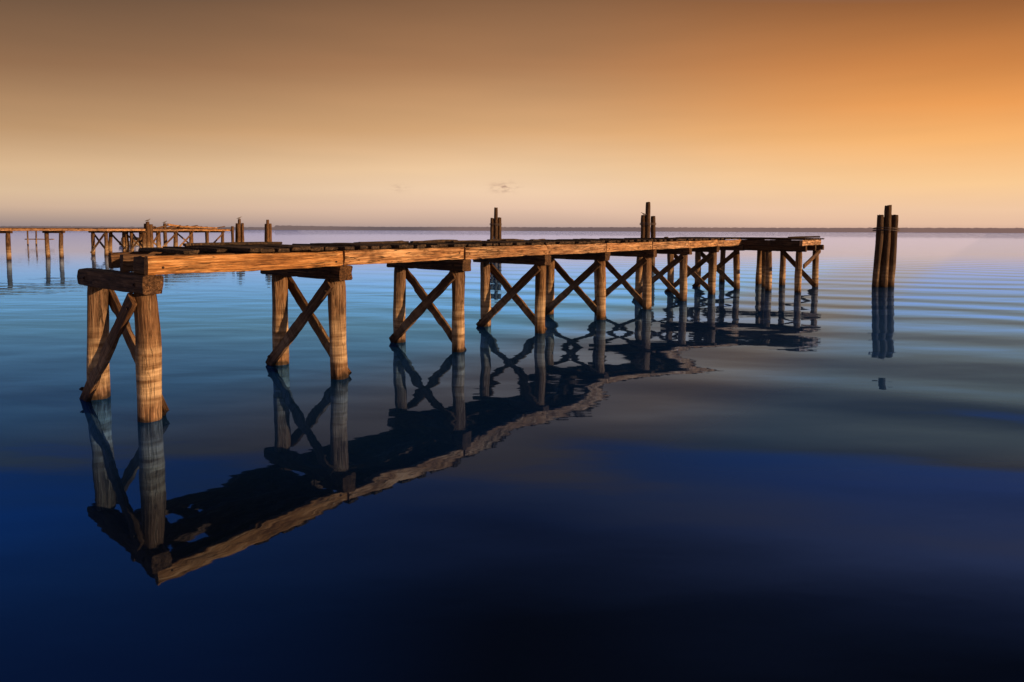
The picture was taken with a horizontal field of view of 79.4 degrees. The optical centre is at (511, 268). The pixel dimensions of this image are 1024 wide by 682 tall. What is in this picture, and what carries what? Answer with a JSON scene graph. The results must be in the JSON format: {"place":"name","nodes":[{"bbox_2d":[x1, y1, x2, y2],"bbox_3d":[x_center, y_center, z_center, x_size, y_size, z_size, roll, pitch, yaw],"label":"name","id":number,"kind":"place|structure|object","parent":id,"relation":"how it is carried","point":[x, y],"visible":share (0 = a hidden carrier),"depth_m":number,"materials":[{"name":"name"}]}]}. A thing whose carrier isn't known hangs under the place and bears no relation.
{"place":"outdoors","nodes":[
{"label":"outdoors","id":0,"kind":"place"},
{"bbox_2d":[0,230,1023,681],"bbox_3d":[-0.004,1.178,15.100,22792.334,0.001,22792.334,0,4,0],"label":"water","id":1,"kind":"structure","parent":0,"point":[750,480],"depth_m":5.21,"materials":[{"name":"blue liquid"}]},
{"bbox_2d":[25,231,53,244],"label":"distant dock","id":2,"kind":"object","parent":1,"relation":"on","point":[28,239],"visible":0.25,"depth_m":77.90,"materials":[{"name":"brown wood"}]},
{"bbox_2d":[87,286,110,399],"bbox_3d":[-5.145,1.909,7.713,0.278,3.406,0.275,2,5,0],"label":"pile","id":3,"kind":"object","parent":1,"relation":"in","point":[97,316],"visible":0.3,"depth_m":7.54,"materials":[{"name":"brown wood"}]},
{"bbox_2d":[0,222,233,259],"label":"wooden pier","id":4,"kind":"structure","parent":1,"relation":"in","point":[145,238],"depth_m":52.08,"materials":[{"name":"brown wood"}]},
{"bbox_2d":[133,293,161,422],"bbox_3d":[-3.990,1.967,6.838,0.254,3.405,0.267,0,3,0],"label":"pile","id":5,"kind":"object","parent":1,"relation":"in","point":[148,354],"visible":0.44,"depth_m":6.69,"materials":[{"name":"brown wood"}]},
{"bbox_2d":[77,268,163,294],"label":"cap beam","id":6,"kind":"structure","parent":5,"relation":"on","point":[115,280],"depth_m":6.86,"materials":[{"name":"brown wood"}]},
{"bbox_2d":[79,292,136,401],"bbox_3d":[-4.677,0.995,7.108,0.069,0.179,2.162,-4,-36,-52],"label":"cross brace front","id":7,"kind":"object","parent":6,"relation":"attached to","point":[109,347],"visible":0.94,"depth_m":6.98,"materials":[{"name":"brown wood"}]},
{"bbox_2d":[133,256,143,273],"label":"blocking beam","id":8,"kind":"structure","parent":6,"relation":"on","point":[138,264],"depth_m":6.79,"materials":[{"name":"brown wood"}]},
{"bbox_2d":[108,289,169,415],"bbox_3d":[-4.487,0.953,7.343,0.060,0.175,2.022,-4,47,-52],"label":"cross brace back","id":9,"kind":"object","parent":6,"relation":"attached to","point":[127,333],"visible":0.41,"depth_m":7.41,"materials":[{"name":"brown wood"}]},
{"bbox_2d":[120,250,307,271],"bbox_3d":[-3.766,-0.115,8.119,0.097,0.206,2.474,3,4,38],"label":"stringer","id":10,"kind":"object","parent":6,"relation":"on","point":[126,262],"visible":0.2,"depth_m":7.19,"materials":[{"name":"brown wood"}]},
{"bbox_2d":[139,251,325,256],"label":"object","id":11,"kind":"structure","parent":6,"relation":"on","point":[233,253],"depth_m":7.56,"materials":[{"name":"brown wood"}]},
{"bbox_2d":[144,251,342,274],"bbox_3d":[-3.160,-0.075,7.613,0.111,0.224,2.521,3,4,38],"label":"stringer","id":12,"kind":"object","parent":6,"relation":"on","point":[176,264],"visible":1,"depth_m":7.38,"materials":[{"name":"brown wood"}]},
{"bbox_2d":[138,237,740,254],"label":"deck planks","id":13,"kind":"object","parent":12,"relation":"on","point":[196,248],"visible":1,"depth_m":9.59,"materials":[{"name":"brown wood"}]},
{"bbox_2d":[235,219,243,241],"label":"mooring pile cluster","id":14,"kind":"object","parent":1,"relation":"in","point":[239,231],"visible":0.39,"depth_m":64.18,"materials":[{"name":"brown wood"}]},
{"bbox_2d":[264,220,271,241],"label":"mooring pile cluster","id":15,"kind":"object","parent":1,"relation":"in","point":[268,233],"visible":0.37,"depth_m":57.77,"materials":[{"name":"brown wood"}]},
{"bbox_2d":[272,275,288,364],"bbox_3d":[-3.612,1.794,9.692,0.257,3.405,0.264,0,4,0],"label":"pile","id":16,"kind":"object","parent":1,"relation":"in","point":[279,307],"visible":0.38,"depth_m":9.52,"materials":[{"name":"brown wood"}]},
{"bbox_2d":[260,265,352,280],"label":"cap beam","id":17,"kind":"structure","parent":16,"relation":"on","point":[341,273],"depth_m":8.74,"materials":[{"name":"brown wood"}]},
{"bbox_2d":[108,251,238,267],"bbox_3d":[-4.353,-0.152,8.670,0.098,0.212,2.313,3,4,38],"label":"stringer","id":18,"kind":"object","parent":17,"relation":"on","point":[113,259],"visible":0.16,"depth_m":7.79,"materials":[{"name":"brown wood"}]},
{"bbox_2d":[265,279,332,365],"bbox_3d":[-3.160,0.858,9.080,0.065,0.176,2.118,-4,-35,-52],"label":"cross brace front","id":19,"kind":"object","parent":17,"relation":"attached to","point":[297,326],"visible":0.98,"depth_m":9.00,"materials":[{"name":"brown wood"}]},
{"bbox_2d":[287,276,351,374],"bbox_3d":[-2.959,0.854,9.308,0.069,0.176,2.038,-4,48,-52],"label":"cross brace back","id":20,"kind":"object","parent":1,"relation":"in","point":[313,320],"visible":0.58,"depth_m":9.31,"materials":[{"name":"brown wood"}]},
{"bbox_2d":[328,279,347,379],"bbox_3d":[-2.453,1.853,8.791,0.274,3.405,0.258,0,3,0],"label":"pile","id":21,"kind":"object","parent":1,"relation":"in","point":[337,329],"visible":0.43,"depth_m":8.64,"materials":[{"name":"brown wood"}]},
{"bbox_2d":[393,267,405,342],"bbox_3d":[-2.097,1.680,11.647,0.251,3.406,0.275,2,4,28],"label":"pile","id":22,"kind":"object","parent":1,"relation":"in","point":[399,302],"visible":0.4,"depth_m":11.49,"materials":[{"name":"brown wood"}]},
{"bbox_2d":[386,259,470,271],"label":"cap beam","id":23,"kind":"structure","parent":22,"relation":"on","point":[463,265],"depth_m":10.75,"materials":[{"name":"brown wood"}]},
{"bbox_2d":[316,248,410,250],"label":"stringer","id":24,"kind":"object","parent":23,"relation":"on","point":[361,249],"visible":0.02,"depth_m":9.77,"materials":[{"name":"brown wood"}]},
{"bbox_2d":[342,247,463,264],"bbox_3d":[-1.614,-0.202,9.597,0.111,0.220,2.473,3,4,38],"label":"stringer","id":25,"kind":"object","parent":23,"relation":"on","point":[373,256],"visible":0.98,"depth_m":9.40,"materials":[{"name":"brown wood"}]},
{"bbox_2d":[389,269,456,342],"bbox_3d":[-1.630,0.732,11.054,0.070,0.176,2.114,-4,-34,-52],"label":"cross brace front","id":26,"kind":"object","parent":23,"relation":"attached to","point":[433,295],"visible":0.99,"depth_m":10.97,"materials":[{"name":"brown wood"}]},
{"bbox_2d":[405,268,466,349],"bbox_3d":[-1.438,0.756,11.263,0.071,0.174,2.053,-4,48,-52],"label":"cross brace back","id":27,"kind":"object","parent":23,"relation":"attached to","point":[422,294],"visible":0.74,"depth_m":11.26,"materials":[{"name":"brown wood"}]},
{"bbox_2d":[439,245,514,247],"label":"stringer","id":28,"kind":"object","parent":23,"relation":"on","point":[483,246],"visible":0.06,"depth_m":12.57,"materials":[{"name":"brown wood"}]},
{"bbox_2d":[464,245,546,259],"bbox_3d":[-0.084,-0.313,11.556,0.111,0.220,2.472,3,5,38],"label":"stringer","id":29,"kind":"object","parent":23,"relation":"on","point":[497,251],"visible":0.96,"depth_m":11.37,"materials":[{"name":"brown wood"}]},
{"bbox_2d":[452,271,464,351],"bbox_3d":[-0.943,1.738,10.762,0.238,3.405,0.242,1,4,0],"label":"pile","id":30,"kind":"object","parent":1,"relation":"in","point":[458,318],"visible":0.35,"depth_m":10.61,"materials":[{"name":"brown wood"}]},
{"bbox_2d":[480,262,490,326],"bbox_3d":[-0.564,1.565,13.600,0.251,3.405,0.256,0,3,0],"label":"pile","id":31,"kind":"object","parent":1,"relation":"in","point":[485,300],"visible":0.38,"depth_m":13.47,"materials":[{"name":"brown wood"}]},
{"bbox_2d":[473,255,550,264],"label":"cap beam","id":32,"kind":"structure","parent":31,"relation":"on","point":[542,260],"depth_m":12.77,"materials":[{"name":"brown wood"}]},
{"bbox_2d":[476,264,540,326],"bbox_3d":[-0.110,0.637,13.024,0.068,0.181,2.138,-4,-35,-52],"label":"cross brace front","id":33,"kind":"object","parent":32,"relation":"attached to","point":[514,290],"visible":0.98,"depth_m":12.94,"materials":[{"name":"brown wood"}]},
{"bbox_2d":[490,263,546,331],"bbox_3d":[0.082,0.626,13.232,0.070,0.181,2.026,-4,47,-52],"label":"cross brace back","id":34,"kind":"object","parent":32,"relation":"attached to","point":[516,298],"visible":0.73,"depth_m":13.22,"materials":[{"name":"brown wood"}]},
{"bbox_2d":[490,207,501,238],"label":"mooring pile cluster","id":35,"kind":"object","parent":1,"relation":"in","point":[495,227],"visible":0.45,"depth_m":47.48,"materials":[{"name":"brown wood"}]},
{"bbox_2d":[0,225,1023,232],"bbox_3d":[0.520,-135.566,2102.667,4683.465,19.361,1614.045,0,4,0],"label":"distant tree line","id":36,"kind":"object","parent":1,"relation":"on","point":[869,229],"visible":0.68,"depth_m":2385.68,"materials":[{"name":"grey"}]},
{"bbox_2d":[534,265,545,333],"bbox_3d":[0.579,1.624,12.722,0.261,3.405,0.246,0,3,0],"label":"pile","id":37,"kind":"object","parent":1,"relation":"in","point":[540,295],"visible":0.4,"depth_m":12.57,"materials":[{"name":"brown wood"}]},
{"bbox_2d":[545,259,554,313],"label":"pile","id":38,"kind":"object","parent":1,"relation":"in","point":[550,271],"visible":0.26,"depth_m":15.43,"materials":[{"name":"brown wood"}]},
{"bbox_2d":[555,260,596,315],"bbox_3d":[1.611,0.516,15.201,0.072,0.176,2.030,-4,48,-52],"label":"cross brace back","id":39,"kind":"object","parent":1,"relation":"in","point":[578,290],"visible":0.81,"depth_m":15.15,"materials":[{"name":"brown wood"}]},
{"bbox_2d":[594,260,596,298],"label":"pile","id":40,"kind":"object","parent":1,"relation":"in","point":[595,285],"visible":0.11,"depth_m":17.42,"materials":[{"name":"brown wood"}]},
{"bbox_2d":[596,260,605,319],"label":"pile","id":41,"kind":"object","parent":1,"relation":"in","point":[601,289],"visible":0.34,"depth_m":14.53,"materials":[{"name":"brown wood"}]},
{"bbox_2d":[551,252,609,260],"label":"cap beam","id":42,"kind":"structure","parent":41,"relation":"on","point":[604,256],"depth_m":14.71,"materials":[{"name":"brown wood"}]},
{"bbox_2d":[545,259,600,314],"bbox_3d":[1.409,0.511,14.984,0.067,0.174,2.130,-4,-35,-52],"label":"cross brace front","id":43,"kind":"object","parent":42,"relation":"attached to","point":[572,286],"visible":0.93,"depth_m":14.90,"materials":[{"name":"brown wood"}]},
{"bbox_2d":[546,243,605,254],"bbox_3d":[1.420,-0.427,13.536,0.112,0.228,2.473,3,4,38],"label":"stringer","id":44,"kind":"object","parent":42,"relation":"on","point":[553,249],"visible":1,"depth_m":13.41,"materials":[{"name":"brown wood"}]},
{"bbox_2d":[606,242,651,251],"bbox_3d":[2.944,-0.541,15.505,0.117,0.219,2.476,3,5,38],"label":"stringer","id":45,"kind":"object","parent":42,"relation":"on","point":[631,246],"visible":0.94,"depth_m":15.37,"materials":[{"name":"brown wood"}]},
{"bbox_2d":[635,257,642,297],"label":"pile","id":46,"kind":"object","parent":1,"relation":"in","point":[638,277],"visible":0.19,"depth_m":19.35,"materials":[{"name":"brown wood"}]},
{"bbox_2d":[642,257,651,309],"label":"pile","id":47,"kind":"object","parent":1,"relation":"in","point":[647,302],"visible":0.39,"depth_m":16.50,"materials":[{"name":"brown wood"}]},
{"bbox_2d":[610,250,656,256],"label":"cap beam","id":48,"kind":"structure","parent":47,"relation":"on","point":[649,253],"depth_m":16.62,"materials":[{"name":"brown wood"}]},
{"bbox_2d":[593,256,647,304],"bbox_3d":[2.932,0.388,16.949,0.070,0.170,2.114,-4,-35,-52],"label":"cross brace front","id":49,"kind":"object","parent":48,"relation":"attached to","point":[625,276],"visible":0.77,"depth_m":16.79,"materials":[{"name":"brown wood"}]},
{"bbox_2d":[605,261,642,306],"bbox_3d":[3.129,0.411,17.172,0.063,0.172,2.062,-4,48,-52],"label":"cross brace back","id":50,"kind":"object","parent":48,"relation":"attached to","point":[630,289],"visible":0.62,"depth_m":17.10,"materials":[{"name":"brown wood"}]},
{"bbox_2d":[640,202,655,265],"bbox_3d":[8.138,-1.056,37.114,1.009,5.830,0.939,0,4,0],"label":"mooring pile cluster","id":51,"kind":"object","parent":1,"relation":"in","point":[645,224],"visible":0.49,"depth_m":36.89,"materials":[{"name":"brown wood"}]},
{"bbox_2d":[667,254,673,284],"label":"pile","id":52,"kind":"object","parent":1,"relation":"in","point":[670,272],"visible":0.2,"depth_m":21.34,"materials":[{"name":"brown wood"}]},
{"bbox_2d":[679,255,687,300],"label":"pile","id":53,"kind":"object","parent":1,"relation":"in","point":[683,279],"visible":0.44,"depth_m":18.48,"materials":[{"name":"brown wood"}]},
{"bbox_2d":[653,248,691,254],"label":"cap beam","id":54,"kind":"structure","parent":53,"relation":"on","point":[687,251],"depth_m":18.53,"materials":[{"name":"brown wood"}]},
{"bbox_2d":[636,254,684,294],"bbox_3d":[4.458,0.260,18.917,0.068,0.179,2.093,-4,-34,-52],"label":"cross brace front","id":55,"kind":"object","parent":54,"relation":"attached to","point":[665,269],"visible":0.76,"depth_m":18.74,"materials":[{"name":"brown wood"}]},
{"bbox_2d":[651,264,679,298],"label":"cross brace back","id":56,"kind":"object","parent":54,"relation":"attached to","point":[666,283],"visible":0.52,"depth_m":19.03,"materials":[{"name":"brown wood"}]},
{"bbox_2d":[651,241,688,249],"bbox_3d":[4.474,-0.654,17.466,0.110,0.228,2.472,3,5,38],"label":"stringer","id":57,"kind":"object","parent":54,"relation":"on","point":[669,245],"visible":0.98,"depth_m":17.36,"materials":[{"name":"brown wood"}]},
{"bbox_2d":[694,252,700,286],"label":"pile","id":58,"kind":"object","parent":1,"relation":"in","point":[697,259],"visible":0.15,"depth_m":23.29,"materials":[{"name":"brown wood"}]},
{"bbox_2d":[708,252,716,294],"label":"pile","id":59,"kind":"object","parent":1,"relation":"in","point":[712,271],"visible":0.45,"depth_m":20.45,"materials":[{"name":"brown wood"}]},
{"bbox_2d":[692,246,719,251],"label":"cap beam","id":60,"kind":"structure","parent":59,"relation":"on","point":[708,249],"depth_m":20.50,"materials":[{"name":"brown wood"}]},
{"bbox_2d":[665,252,713,291],"bbox_3d":[5.982,0.177,20.885,0.070,0.177,2.154,-4,-35,-52],"label":"cross brace front","id":61,"kind":"object","parent":60,"relation":"attached to","point":[698,265],"visible":0.66,"depth_m":20.70,"materials":[{"name":"brown wood"}]},
{"bbox_2d":[674,254,708,291],"bbox_3d":[6.169,0.159,21.105,0.061,0.176,2.026,-4,47,-52],"label":"cross brace back","id":62,"kind":"object","parent":60,"relation":"attached to","point":[700,280],"visible":0.59,"depth_m":20.96,"materials":[{"name":"brown wood"}]},
{"bbox_2d":[689,240,717,247],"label":"stringer","id":63,"kind":"object","parent":60,"relation":"on","point":[702,243],"visible":0.91,"depth_m":19.38,"materials":[{"name":"brown wood"}]},
{"bbox_2d":[718,239,741,245],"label":"stringer","id":64,"kind":"object","parent":60,"relation":"on","point":[729,242],"visible":0.92,"depth_m":21.30,"materials":[{"name":"brown wood"}]},
{"bbox_2d":[701,252,733,287],"bbox_3d":[7.696,0.051,23.070,0.064,0.174,2.036,-4,48,-52],"label":"cross brace back","id":65,"kind":"object","parent":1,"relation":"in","point":[724,276],"visible":0.52,"depth_m":22.91,"materials":[{"name":"brown wood"}]},
{"bbox_2d":[719,250,725,281],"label":"head pile","id":66,"kind":"object","parent":1,"relation":"in","point":[722,257],"visible":0.2,"depth_m":25.46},
{"bbox_2d":[733,250,739,288],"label":"pile","id":67,"kind":"object","parent":1,"relation":"in","point":[736,266],"visible":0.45,"depth_m":22.40,"materials":[{"name":"brown wood"}]},
{"bbox_2d":[719,245,744,250],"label":"cap beam","id":68,"kind":"structure","parent":67,"relation":"on","point":[739,248],"depth_m":22.42,"materials":[{"name":"brown wood"}]},
{"bbox_2d":[692,249,737,286],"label":"cross brace front","id":69,"kind":"object","parent":68,"relation":"attached to","point":[719,265],"visible":0.73,"depth_m":22.65,"materials":[{"name":"brown wood"}]},
{"bbox_2d":[755,251,761,283],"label":"head pile","id":70,"kind":"object","parent":1,"relation":"in","point":[758,269],"visible":0.32,"depth_m":24.57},
{"bbox_2d":[761,251,765,286],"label":"head pile","id":71,"kind":"object","parent":1,"relation":"in","point":[763,268],"visible":0.2,"depth_m":23.18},
{"bbox_2d":[765,251,771,290],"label":"head pile","id":72,"kind":"object","parent":1,"relation":"in","point":[768,275],"visible":0.45,"depth_m":21.79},
{"bbox_2d":[744,245,806,251],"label":"head cap beam","id":73,"kind":"structure","parent":72,"relation":"on","point":[776,248],"depth_m":21.53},
{"bbox_2d":[742,240,798,245],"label":"head edge beam","id":74,"kind":"structure","parent":73,"relation":"on","point":[775,242],"depth_m":21.62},
{"bbox_2d":[739,236,823,239],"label":"head deck planks","id":75,"kind":"object","parent":74,"relation":"on","point":[792,238],"visible":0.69,"depth_m":22.32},
{"bbox_2d":[781,251,816,286],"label":"cross brace front","id":76,"kind":"object","parent":73,"relation":"attached to","point":[805,275],"visible":0.75,"depth_m":23.52,"materials":[{"name":"brown wood"}]},
{"bbox_2d":[799,240,820,245],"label":"head stringer","id":77,"kind":"object","parent":73,"relation":"on","point":[808,242],"visible":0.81,"depth_m":21.86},
{"bbox_2d":[779,251,785,284],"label":"head pile","id":78,"kind":"object","parent":1,"relation":"in","point":[782,274],"visible":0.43,"depth_m":24.03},
{"bbox_2d":[775,245,815,250],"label":"head cap beam","id":79,"kind":"structure","parent":78,"relation":"on","point":[811,247],"depth_m":22.13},
{"bbox_2d":[794,252,801,292],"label":"head pile","id":80,"kind":"object","parent":1,"relation":"in","point":[798,275],"visible":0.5,"depth_m":21.19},
{"bbox_2d":[812,250,818,286],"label":"head pile","id":81,"kind":"object","parent":1,"relation":"in","point":[815,269],"visible":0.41,"depth_m":23.30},
{"bbox_2d":[803,249,820,268],"bbox_3d":[10.797,-0.357,22.190,0.060,0.163,2.575,3,15,38],"label":"cross brace side","id":82,"kind":"object","parent":81,"relation":"attached to","point":[811,259],"visible":1,"depth_m":22.00,"materials":[{"name":"brown wood"}]},
{"bbox_2d":[816,245,823,249],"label":"head cap beam","id":83,"kind":"structure","parent":81,"relation":"on","point":[818,247],"depth_m":23.20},
{"bbox_2d":[872,205,899,287],"bbox_3d":[14.149,0.162,23.451,0.877,5.123,0.873,3,5,43],"label":"mooring pile cluster","id":84,"kind":"object","parent":1,"relation":"in","point":[885,253],"visible":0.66,"depth_m":23.31,"materials":[{"name":"brown wood"}]},
{"bbox_2d":[0,0,1023,227],"label":"sky","id":85,"kind":"structure","parent":0,"point":[114,113],"materials":[{"name":"orange"}]}
]}

